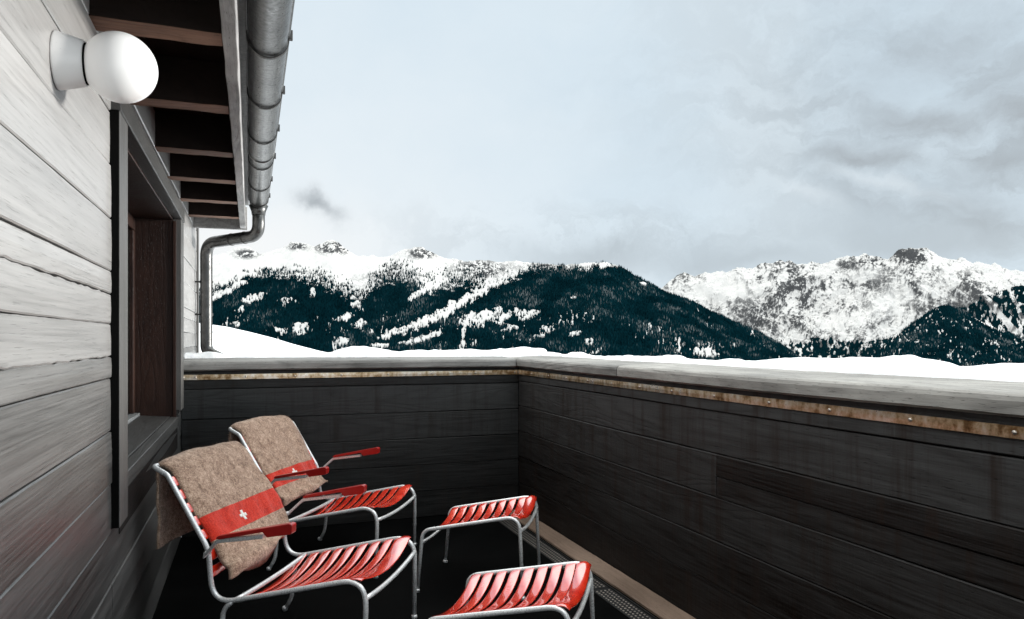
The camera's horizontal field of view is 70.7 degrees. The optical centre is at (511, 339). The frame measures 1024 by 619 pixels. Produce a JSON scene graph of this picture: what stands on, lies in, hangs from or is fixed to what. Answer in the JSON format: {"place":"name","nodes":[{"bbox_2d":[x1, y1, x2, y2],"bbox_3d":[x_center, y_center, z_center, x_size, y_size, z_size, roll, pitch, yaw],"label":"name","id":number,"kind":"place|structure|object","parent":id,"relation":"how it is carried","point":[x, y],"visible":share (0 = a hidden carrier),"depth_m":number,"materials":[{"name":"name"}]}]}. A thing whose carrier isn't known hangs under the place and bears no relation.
{"place":"outdoors","nodes":[
{"label":"outdoors","id":0,"kind":"place"},
{"bbox_2d":[199,323,325,354],"bbox_3d":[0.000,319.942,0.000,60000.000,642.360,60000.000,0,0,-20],"label":"ground","id":1,"kind":"structure","parent":0,"point":[227,340],"depth_m":20.77,"materials":[{"name":"white snow"}]},
{"bbox_2d":[0,0,294,618],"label":"wooden house","id":2,"kind":"structure","parent":1,"relation":"on","point":[108,209],"depth_m":1.89,"materials":[{"name":"grey wood"}]},
{"bbox_2d":[50,30,157,103],"bbox_3d":[-0.835,-0.566,1.495,0.185,0.142,0.142,0,0,-20],"label":"wall lamp","id":3,"kind":"object","parent":2,"relation":"attached to","point":[118,67],"visible":1,"depth_m":1.45,"materials":[{"name":"white glass"}]},
{"bbox_2d":[106,101,184,533],"bbox_3d":[-1.587,-0.067,2.978,0.268,1.302,2.105,0,0,-20],"label":"window","id":4,"kind":"structure","parent":2,"relation":"in","point":[147,217],"depth_m":3.45,"materials":[{"name":"brown wood"}]},
{"bbox_2d":[182,356,519,536],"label":"parapet wall","id":5,"kind":"structure","parent":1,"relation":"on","point":[442,432],"depth_m":4.47,"materials":[{"name":"brown wood"}]},
{"bbox_2d":[152,510,659,618],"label":"terrace floor","id":6,"kind":"structure","parent":0,"point":[186,593],"depth_m":3.38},
{"bbox_2d":[152,448,416,618],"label":"slatted armchair","id":7,"kind":"object","parent":6,"relation":"on","point":[392,556],"visible":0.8,"depth_m":2.65,"materials":[{"name":"red paint"}]},
{"bbox_2d":[154,441,288,579],"bbox_3d":[-1.068,0.619,2.757,0.344,0.432,0.525,0,0,10],"label":"wool blanket","id":8,"kind":"object","parent":7,"relation":"on","point":[226,487],"visible":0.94,"depth_m":2.65,"materials":[{"name":"beige fabric"}]},
{"bbox_2d":[228,421,416,578],"bbox_3d":[-0.964,0.780,3.744,0.796,0.693,0.663,0,0,12],"label":"slatted armchair","id":9,"kind":"object","parent":6,"relation":"on","point":[400,494],"visible":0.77,"depth_m":3.79,"materials":[{"name":"red paint"}]},
{"bbox_2d":[228,415,327,505],"bbox_3d":[-1.214,0.608,3.798,0.344,0.412,0.528,0,0,12],"label":"wool blanket","id":10,"kind":"object","parent":9,"relation":"on","point":[277,445],"visible":0.77,"depth_m":3.73,"materials":[{"name":"beige fabric"}]},
{"bbox_2d":[417,495,540,600],"bbox_3d":[-0.144,0.943,3.372,0.501,0.359,0.456,0,0,12],"label":"slatted footstool","id":11,"kind":"object","parent":6,"relation":"on","point":[520,512],"visible":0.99,"depth_m":3.42,"materials":[{"name":"red paint"}]},
{"bbox_2d":[429,561,594,618],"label":"slatted footstool","id":12,"kind":"object","parent":6,"relation":"on","point":[565,596],"visible":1,"depth_m":2.37,"materials":[{"name":"red paint"}]},
{"bbox_2d":[491,512,657,618],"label":"drain channel","id":13,"kind":"object","parent":6,"relation":"on","point":[622,603],"visible":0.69,"depth_m":3.29,"materials":[{"name":"grey metal"}]},
{"bbox_2d":[504,509,695,618],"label":"kerb","id":14,"kind":"structure","parent":6,"relation":"on","point":[655,604],"depth_m":3.38,"materials":[{"name":"brown wood"}]},
{"bbox_2d":[509,355,1023,618],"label":"parapet wall","id":15,"kind":"structure","parent":6,"relation":"on","point":[698,491],"depth_m":2.40,"materials":[{"name":"brown wood"}]},
{"bbox_2d":[185,346,1023,381],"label":"snow","id":16,"kind":"structure","parent":15,"relation":"on","point":[908,365],"depth_m":2.75,"materials":[{"name":"white snow"}]},
{"bbox_2d":[199,240,783,360],"bbox_3d":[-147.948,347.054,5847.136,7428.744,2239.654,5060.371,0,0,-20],"label":"mountain","id":17,"kind":"structure","parent":0,"point":[339,261],"depth_m":5045.89,"materials":[{"name":"white snow"}]},
{"bbox_2d":[199,258,1023,365],"bbox_3d":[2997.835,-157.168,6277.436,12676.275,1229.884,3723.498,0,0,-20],"label":"forest","id":18,"kind":"object","parent":17,"relation":"on","point":[686,314],"visible":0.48,"depth_m":4777.81,"materials":[{"name":"green plant"}]},
{"bbox_2d":[199,0,1023,288],"label":"sky","id":19,"kind":"structure","parent":0,"point":[657,140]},
{"bbox_2d":[661,248,1023,357],"bbox_3d":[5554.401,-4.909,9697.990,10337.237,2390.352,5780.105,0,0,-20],"label":"mountain","id":20,"kind":"structure","parent":0,"point":[864,298],"depth_m":8301.07,"materials":[{"name":"white snow"}]},
{"bbox_2d":[871,305,1023,365],"bbox_3d":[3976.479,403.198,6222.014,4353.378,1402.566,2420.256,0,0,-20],"label":"mountain","id":21,"kind":"structure","parent":0,"point":[955,334],"depth_m":5763.39,"materials":[{"name":"green plant"}]}
]}

